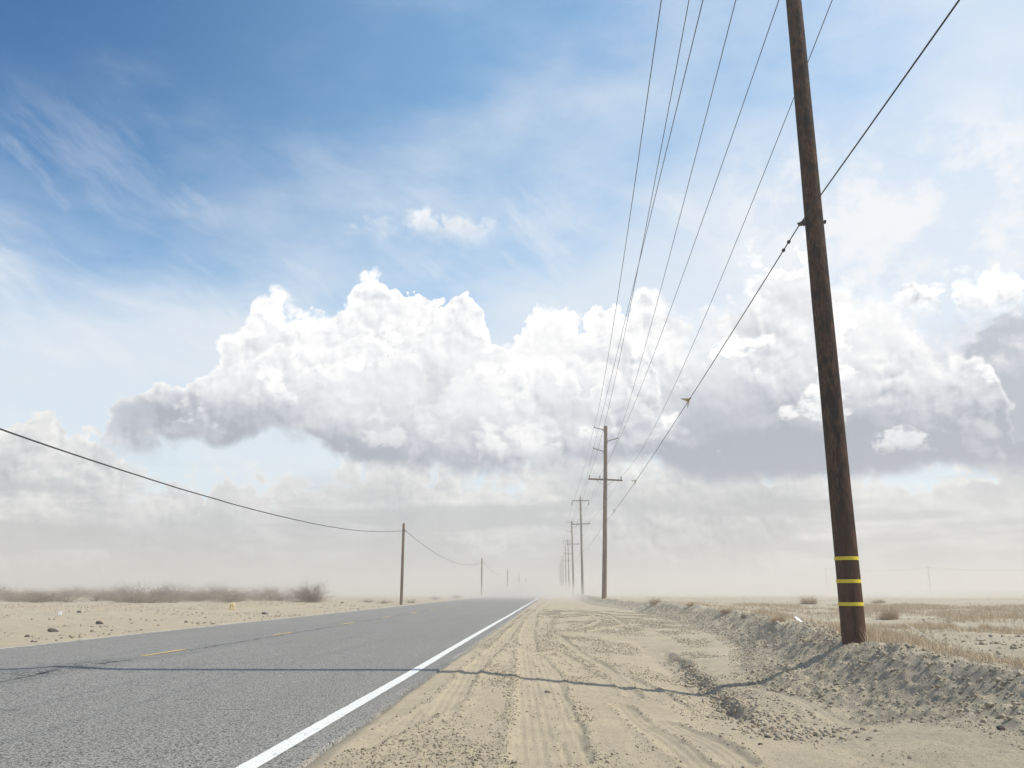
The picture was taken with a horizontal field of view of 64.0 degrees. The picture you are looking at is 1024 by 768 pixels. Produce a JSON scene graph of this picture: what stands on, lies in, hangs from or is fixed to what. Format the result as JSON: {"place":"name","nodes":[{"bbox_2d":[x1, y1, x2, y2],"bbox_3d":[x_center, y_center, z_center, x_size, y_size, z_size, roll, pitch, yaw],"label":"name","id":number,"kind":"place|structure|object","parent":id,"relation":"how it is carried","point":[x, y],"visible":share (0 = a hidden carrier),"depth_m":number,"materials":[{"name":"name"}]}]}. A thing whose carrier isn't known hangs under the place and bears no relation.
{"place":"outdoors","nodes":[
{"label":"outdoors","id":0,"kind":"place"},
{"bbox_2d":[229,602,234,609],"bbox_3d":[-13.501,10.722,39.579,0.317,0.350,0.145,2,-14,-8],"label":"card scrap","id":1,"kind":"object","parent":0,"point":[232,604],"visible":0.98,"depth_m":39.56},
{"bbox_2d":[0,590,551,767],"bbox_3d":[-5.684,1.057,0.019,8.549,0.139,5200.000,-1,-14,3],"label":"road","id":2,"kind":"structure","parent":0,"point":[232,695],"depth_m":8.92,"materials":[{"name":"grey asphalt"}]},
{"bbox_2d":[142,649,184,655],"bbox_3d":[-5.638,4.361,13.318,0.092,0.004,1.500,-1,-14,3],"label":"dash","id":3,"kind":"object","parent":2,"relation":"on","point":[163,652],"visible":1,"depth_m":13.28,"materials":[{"name":"yellow paint"}]},
{"bbox_2d":[0,592,527,648],"bbox_3d":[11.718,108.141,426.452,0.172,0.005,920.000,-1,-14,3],"label":"edge line","id":4,"kind":"object","parent":2,"relation":"on","point":[180,629],"visible":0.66,"depth_m":19.59,"materials":[{"name":"white paint"}]},
{"bbox_2d":[236,593,546,767],"bbox_3d":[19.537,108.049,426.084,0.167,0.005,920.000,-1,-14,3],"label":"edge line","id":5,"kind":"object","parent":2,"relation":"on","point":[273,752],"visible":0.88,"depth_m":6.66,"materials":[{"name":"white paint"}]},
{"bbox_2d":[0,590,1023,767],"bbox_3d":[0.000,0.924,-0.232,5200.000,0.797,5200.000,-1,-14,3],"label":"ground","id":6,"kind":"structure","parent":0,"point":[959,747],"depth_m":8.91,"materials":[{"name":"beige sand"}]},
{"bbox_2d":[0,592,21,601],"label":"leafless bush","id":7,"kind":"object","parent":6,"relation":"on","point":[12,598],"visible":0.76,"depth_m":62.46,"materials":[{"name":"brown plant"}]},
{"bbox_2d":[0,587,45,600],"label":"leafless bush","id":8,"kind":"object","parent":6,"relation":"on","point":[1,599],"visible":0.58,"depth_m":63.59,"materials":[{"name":"brown plant"}]},
{"bbox_2d":[8,590,48,601],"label":"leafless bush","id":9,"kind":"object","parent":6,"relation":"on","point":[29,595],"visible":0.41,"depth_m":62.99,"materials":[{"name":"brown plant"}]},
{"bbox_2d":[7,589,58,602],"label":"leafless bush","id":10,"kind":"object","parent":6,"relation":"on","point":[32,599],"visible":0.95,"depth_m":57.51,"materials":[{"name":"brown plant"}]},
{"bbox_2d":[19,587,51,595],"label":"leafless bush","id":11,"kind":"object","parent":6,"relation":"on","point":[31,590],"visible":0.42,"depth_m":96.35,"materials":[{"name":"brown plant"}]},
{"bbox_2d":[18,591,63,601],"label":"leafless bush","id":12,"kind":"object","parent":6,"relation":"on","point":[43,598],"visible":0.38,"depth_m":60.33,"materials":[{"name":"brown plant"}]},
{"bbox_2d":[47,628,58,631],"bbox_3d":[-11.043,5.937,19.712,0.262,0.126,0.132,3,-14,-13],"label":"stone","id":13,"kind":"object","parent":6,"relation":"on","point":[52,630],"visible":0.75,"depth_m":19.68,"materials":[{"name":"grey stone"}]},
{"bbox_2d":[37,592,73,601],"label":"leafless bush","id":14,"kind":"object","parent":6,"relation":"on","point":[54,596],"visible":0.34,"depth_m":60.58,"materials":[{"name":"brown plant"}]},
{"bbox_2d":[42,584,90,602],"bbox_3d":[-31.183,14.629,57.473,3.850,1.449,3.685,-3,-14,11],"label":"leafless bush","id":15,"kind":"object","parent":6,"relation":"on","point":[66,599],"visible":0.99,"depth_m":57.31,"materials":[{"name":"brown plant"}]},
{"bbox_2d":[52,585,91,595],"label":"leafless bush","id":16,"kind":"object","parent":6,"relation":"on","point":[74,592],"visible":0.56,"depth_m":113.74,"materials":[{"name":"brown plant"}]},
{"bbox_2d":[60,588,92,597],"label":"leafless bush","id":17,"kind":"object","parent":6,"relation":"on","point":[75,593],"visible":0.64,"depth_m":95.33,"materials":[{"name":"brown plant"}]},
{"bbox_2d":[63,585,100,593],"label":"leafless bush","id":18,"kind":"object","parent":6,"relation":"on","point":[80,590],"visible":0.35,"depth_m":118.42,"materials":[{"name":"plant"}]},
{"bbox_2d":[80,593,107,601],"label":"leafless bush","id":19,"kind":"object","parent":6,"relation":"on","point":[94,598],"visible":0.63,"depth_m":62.35,"materials":[{"name":"brown plant"}]},
{"bbox_2d":[79,585,108,597],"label":"leafless bush","id":20,"kind":"object","parent":6,"relation":"on","point":[94,591],"visible":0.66,"depth_m":94.28,"materials":[{"name":"brown plant"}]},
{"bbox_2d":[93,587,149,600],"bbox_3d":[-29.669,15.923,62.501,4.381,1.328,4.805,13,-19,-42],"label":"leafless bush","id":21,"kind":"object","parent":6,"relation":"on","point":[114,594],"visible":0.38,"depth_m":62.19,"materials":[{"name":"brown plant"}]},
{"bbox_2d":[85,583,167,601],"bbox_3d":[-27.212,14.554,57.454,4.947,1.584,4.736,11,-18,-38],"label":"leafless bush","id":22,"kind":"object","parent":6,"relation":"on","point":[116,599],"visible":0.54,"depth_m":57.12,"materials":[{"name":"brown plant"}]},
{"bbox_2d":[105,579,158,596],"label":"leafless bush","id":23,"kind":"object","parent":6,"relation":"on","point":[128,586],"visible":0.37,"depth_m":73.03,"materials":[{"name":"plant"}]},
{"bbox_2d":[111,581,169,602],"bbox_3d":[-25.402,14.026,55.921,4.804,1.887,4.598,-4,-15,14],"label":"leafless bush","id":24,"kind":"object","parent":6,"relation":"on","point":[141,597],"visible":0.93,"depth_m":55.69,"materials":[{"name":"brown plant"}]},
{"bbox_2d":[119,590,179,602],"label":"leafless bush","id":25,"kind":"object","parent":6,"relation":"on","point":[150,599],"visible":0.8,"depth_m":55.92,"materials":[{"name":"brown plant"}]},
{"bbox_2d":[145,588,187,602],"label":"leafless bush","id":26,"kind":"object","parent":6,"relation":"on","point":[175,601],"visible":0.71,"depth_m":57.46,"materials":[{"name":"brown plant"}]},
{"bbox_2d":[144,580,188,600],"bbox_3d":[-27.390,16.368,65.293,4.999,1.946,4.427,14,-20,-43],"label":"leafless bush","id":27,"kind":"object","parent":6,"relation":"on","point":[163,591],"visible":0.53,"depth_m":64.91,"materials":[{"name":"brown plant"}]},
{"bbox_2d":[147,577,191,599],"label":"leafless bush","id":28,"kind":"object","parent":6,"relation":"on","point":[174,589],"visible":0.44,"depth_m":73.03,"materials":[{"name":"grey plant"}]},
{"bbox_2d":[1,598,342,619],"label":"dry stubble","id":29,"kind":"object","parent":6,"relation":"on","point":[127,608],"visible":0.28,"depth_m":41.92,"materials":[{"name":"beige plant"}]},
{"bbox_2d":[166,587,206,600],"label":"leafless bush","id":30,"kind":"object","parent":6,"relation":"on","point":[181,596],"visible":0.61,"depth_m":64.47,"materials":[{"name":"brown plant"}]},
{"bbox_2d":[172,589,214,601],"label":"leafless bush","id":31,"kind":"object","parent":6,"relation":"on","point":[197,599],"visible":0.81,"depth_m":62.70,"materials":[{"name":"plant"}]},
{"bbox_2d":[178,585,210,596],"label":"leafless bush","id":32,"kind":"object","parent":6,"relation":"on","point":[193,592],"visible":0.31,"depth_m":72.85,"materials":[{"name":"brown plant"}]},
{"bbox_2d":[0,600,426,640],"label":"roadside gravel","id":33,"kind":"structure","parent":6,"relation":"on","point":[105,632],"depth_m":32.23,"materials":[{"name":"beige gravel"}]},
{"bbox_2d":[193,580,236,599],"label":"leafless bush","id":34,"kind":"object","parent":6,"relation":"on","point":[214,590],"visible":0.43,"depth_m":71.92,"materials":[{"name":"brown plant"}]},
{"bbox_2d":[195,584,239,600],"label":"leafless bush","id":35,"kind":"object","parent":6,"relation":"on","point":[217,593],"visible":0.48,"depth_m":65.90,"materials":[{"name":"plant"}]},
{"bbox_2d":[201,586,259,602],"bbox_3d":[-19.683,14.507,57.271,5.196,1.550,4.974,-8,-16,28],"label":"leafless bush","id":36,"kind":"object","parent":6,"relation":"on","point":[237,597],"visible":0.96,"depth_m":56.96,"materials":[{"name":"brown plant"}]},
{"bbox_2d":[208,585,257,601],"bbox_3d":[-21.427,16.070,63.316,4.200,1.508,3.830,0,-14,2],"label":"leafless bush","id":37,"kind":"object","parent":6,"relation":"on","point":[244,595],"visible":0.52,"depth_m":62.84,"materials":[{"name":"brown plant"}]},
{"bbox_2d":[246,586,286,600],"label":"leafless bush","id":38,"kind":"object","parent":6,"relation":"on","point":[262,596],"visible":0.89,"depth_m":68.82,"materials":[{"name":"brown plant"}]},
{"bbox_2d":[243,584,294,600],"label":"leafless bush","id":39,"kind":"object","parent":6,"relation":"on","point":[271,593],"visible":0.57,"depth_m":72.25,"materials":[{"name":"brown plant"}]},
{"bbox_2d":[251,581,287,598],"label":"leafless bush","id":40,"kind":"object","parent":6,"relation":"on","point":[271,591],"visible":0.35,"depth_m":77.61,"materials":[{"name":"plant"}]},
{"bbox_2d":[269,591,293,600],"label":"leafless bush","id":41,"kind":"object","parent":6,"relation":"on","point":[279,599],"visible":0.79,"depth_m":68.71,"materials":[{"name":"plant"}]},
{"bbox_2d":[275,587,300,595],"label":"leafless bush","id":42,"kind":"object","parent":6,"relation":"on","point":[289,591],"visible":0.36,"depth_m":115.28,"materials":[{"name":"plant"}]},
{"bbox_2d":[283,590,298,597],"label":"leafless bush","id":43,"kind":"object","parent":6,"relation":"on","point":[290,595],"visible":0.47,"depth_m":89.63,"materials":[{"name":"brown plant"}]},
{"bbox_2d":[280,578,340,602],"bbox_3d":[-14.677,14.659,58.708,4.708,2.047,4.850,-8,-16,28],"label":"leafless bush","id":44,"kind":"object","parent":6,"relation":"on","point":[309,596],"visible":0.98,"depth_m":58.52,"materials":[{"name":"brown plant"}]},
{"bbox_2d":[400,523,404,604],"bbox_3d":[-7.517,12.633,56.248,0.224,6.085,0.212,-1,-14,3],"label":"telephone pole","id":45,"kind":"object","parent":6,"relation":"on","point":[402,567],"visible":0.89,"depth_m":56.22,"materials":[{"name":"brown wood"}]},
{"bbox_2d":[0,428,513,578],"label":"telephone cable","id":46,"kind":"object","parent":45,"relation":"attached to","point":[184,489],"visible":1,"depth_m":21.53,"materials":[{"name":"grey rubber"}]},
{"bbox_2d":[481,558,481,596],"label":"telephone pole","id":47,"kind":"object","parent":6,"relation":"on","point":[481,577],"visible":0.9,"depth_m":118.03,"materials":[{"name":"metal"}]},
{"bbox_2d":[1,594,1023,610],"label":"scrub","id":48,"kind":"object","parent":6,"relation":"on","point":[248,600],"visible":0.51,"depth_m":69.41,"materials":[{"name":"brown plant"}]},
{"bbox_2d":[560,556,564,591],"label":"utility pole","id":49,"kind":"object","parent":6,"relation":"on","point":[563,574],"visible":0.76,"depth_m":291.63,"materials":[{"name":"wood"}]},
{"bbox_2d":[561,546,569,591],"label":"utility pole","id":50,"kind":"object","parent":6,"relation":"on","point":[565,560],"visible":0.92,"depth_m":241.31,"materials":[{"name":"wood"}]},
{"bbox_2d":[567,540,571,592],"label":"utility pole","id":51,"kind":"object","parent":6,"relation":"on","point":[568,570],"visible":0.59,"depth_m":197.30,"materials":[{"name":"wood"}]},
{"bbox_2d":[565,522,576,593],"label":"utility pole","id":52,"kind":"object","parent":6,"relation":"on","point":[572,558],"visible":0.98,"depth_m":153.08,"materials":[{"name":"wood"}]},
{"bbox_2d":[571,496,589,594],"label":"utility pole","id":53,"kind":"object","parent":6,"relation":"on","point":[582,578],"visible":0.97,"depth_m":107.77,"materials":[{"name":"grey wood"}]},
{"bbox_2d":[588,426,622,598],"bbox_3d":[7.178,10.050,63.259,2.661,13.867,0.428,1,-14,3],"label":"utility pole","id":54,"kind":"object","parent":6,"relation":"on","point":[604,563],"visible":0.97,"depth_m":63.23,"materials":[{"name":"brown wood"}]},
{"bbox_2d":[557,0,661,569],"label":"power line","id":55,"kind":"object","parent":54,"relation":"attached to","point":[634,187],"visible":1,"depth_m":18.96,"materials":[{"name":"grey metal"}]},
{"bbox_2d":[561,0,688,559],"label":"power line","id":56,"kind":"object","parent":54,"relation":"attached to","point":[650,203],"visible":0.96,"depth_m":19.03,"materials":[{"name":"grey metal"}]},
{"bbox_2d":[558,0,702,568],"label":"power line","id":57,"kind":"object","parent":54,"relation":"attached to","point":[657,188],"visible":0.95,"depth_m":18.95,"materials":[{"name":"grey metal"}]},
{"bbox_2d":[566,0,735,557],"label":"power line","id":58,"kind":"object","parent":54,"relation":"attached to","point":[686,191],"visible":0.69,"depth_m":20.22,"materials":[{"name":"grey metal"}]},
{"bbox_2d":[559,0,778,571],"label":"power line","id":59,"kind":"object","parent":54,"relation":"attached to","point":[709,200],"visible":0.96,"depth_m":17.92,"materials":[{"name":"grey metal"}]},
{"bbox_2d":[584,0,832,533],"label":"power line","id":60,"kind":"object","parent":54,"relation":"attached to","point":[746,216],"visible":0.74,"depth_m":18.37,"materials":[{"name":"grey metal"}]},
{"bbox_2d":[559,0,959,581],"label":"strand cable","id":61,"kind":"object","parent":54,"relation":"attached to","point":[908,71],"visible":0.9,"depth_m":10.45,"materials":[{"name":"metal"}]},
{"bbox_2d":[680,398,690,407],"bbox_3d":[4.640,0.525,21.949,0.258,0.260,0.410,-1,-14,3],"label":"wire marker","id":62,"kind":"object","parent":61,"relation":"attached to","point":[686,399],"visible":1,"depth_m":21.91,"materials":[{"name":"beige plastic"}]},
{"bbox_2d":[646,597,662,603],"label":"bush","id":63,"kind":"object","parent":6,"relation":"on","point":[653,601],"visible":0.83,"depth_m":42.84,"materials":[{"name":"beige plant"}]},
{"bbox_2d":[325,604,1023,767],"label":"grit","id":64,"kind":"object","parent":6,"relation":"on","point":[644,624],"visible":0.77,"depth_m":9.66,"materials":[{"name":"beige gravel"}]},
{"bbox_2d":[714,607,732,612],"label":"grass tuft","id":65,"kind":"object","parent":6,"relation":"on","point":[725,611],"visible":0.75,"depth_m":25.71,"materials":[{"name":"beige plant"}]},
{"bbox_2d":[741,612,749,617],"bbox_3d":[6.232,6.174,21.820,0.247,0.181,0.232,-10,-17,33],"label":"dirt clod","id":66,"kind":"object","parent":6,"relation":"on","point":[744,614],"visible":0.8,"depth_m":21.77,"materials":[{"name":"soil"}]},
{"bbox_2d":[769,614,786,621],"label":"grass tuft","id":67,"kind":"object","parent":6,"relation":"on","point":[779,618],"visible":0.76,"depth_m":16.84,"materials":[{"name":"beige plant"}]},
{"bbox_2d":[794,593,820,603],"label":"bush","id":68,"kind":"object","parent":6,"relation":"on","point":[813,601],"visible":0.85,"depth_m":47.90,"materials":[{"name":"beige plant"}]},
{"bbox_2d":[621,599,1023,657],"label":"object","id":69,"kind":"object","parent":6,"relation":"on","point":[1013,645],"visible":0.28,"depth_m":13.82,"materials":[{"name":"soil"}]},
{"bbox_2d":[786,0,866,644],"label":"utility pole","id":70,"kind":"object","parent":6,"relation":"on","point":[850,597],"visible":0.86,"depth_m":11.42,"materials":[{"name":"brown wood"}]},
{"bbox_2d":[631,601,1023,741],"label":"dirt clods","id":71,"kind":"object","parent":6,"relation":"on","point":[776,735],"visible":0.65,"depth_m":8.59,"materials":[{"name":"soil"}]},
{"bbox_2d":[655,600,1023,669],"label":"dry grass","id":72,"kind":"structure","parent":6,"relation":"on","point":[888,636],"depth_m":20.79,"materials":[{"name":"beige plant"}]},
{"bbox_2d":[872,598,885,602],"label":"grass tuft","id":73,"kind":"object","parent":6,"relation":"on","point":[876,601],"visible":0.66,"depth_m":54.59,"materials":[{"name":"beige plant"}]},
{"bbox_2d":[873,602,903,619],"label":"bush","id":74,"kind":"object","parent":6,"relation":"on","point":[888,615],"visible":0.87,"depth_m":22.71,"materials":[{"name":"beige plant"}]},
{"bbox_2d":[933,619,956,627],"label":"grass tuft","id":75,"kind":"object","parent":6,"relation":"on","point":[951,624],"visible":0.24,"depth_m":16.53,"materials":[{"name":"beige plant"}]},
{"bbox_2d":[978,622,995,628],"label":"grass tuft","id":76,"kind":"object","parent":6,"relation":"on","point":[982,625],"visible":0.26,"depth_m":16.04,"materials":[{"name":"beige plant"}]},
{"bbox_2d":[996,725,1004,729],"bbox_3d":[3.307,2.328,5.544,0.057,0.037,0.042,-2,-14,7],"label":"stone","id":77,"kind":"object","parent":6,"relation":"on","point":[1000,727],"visible":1,"depth_m":5.53,"materials":[{"name":"grey stone"}]},
{"bbox_2d":[0,0,1023,589],"label":"sky","id":78,"kind":"structure","parent":0,"point":[353,265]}
]}

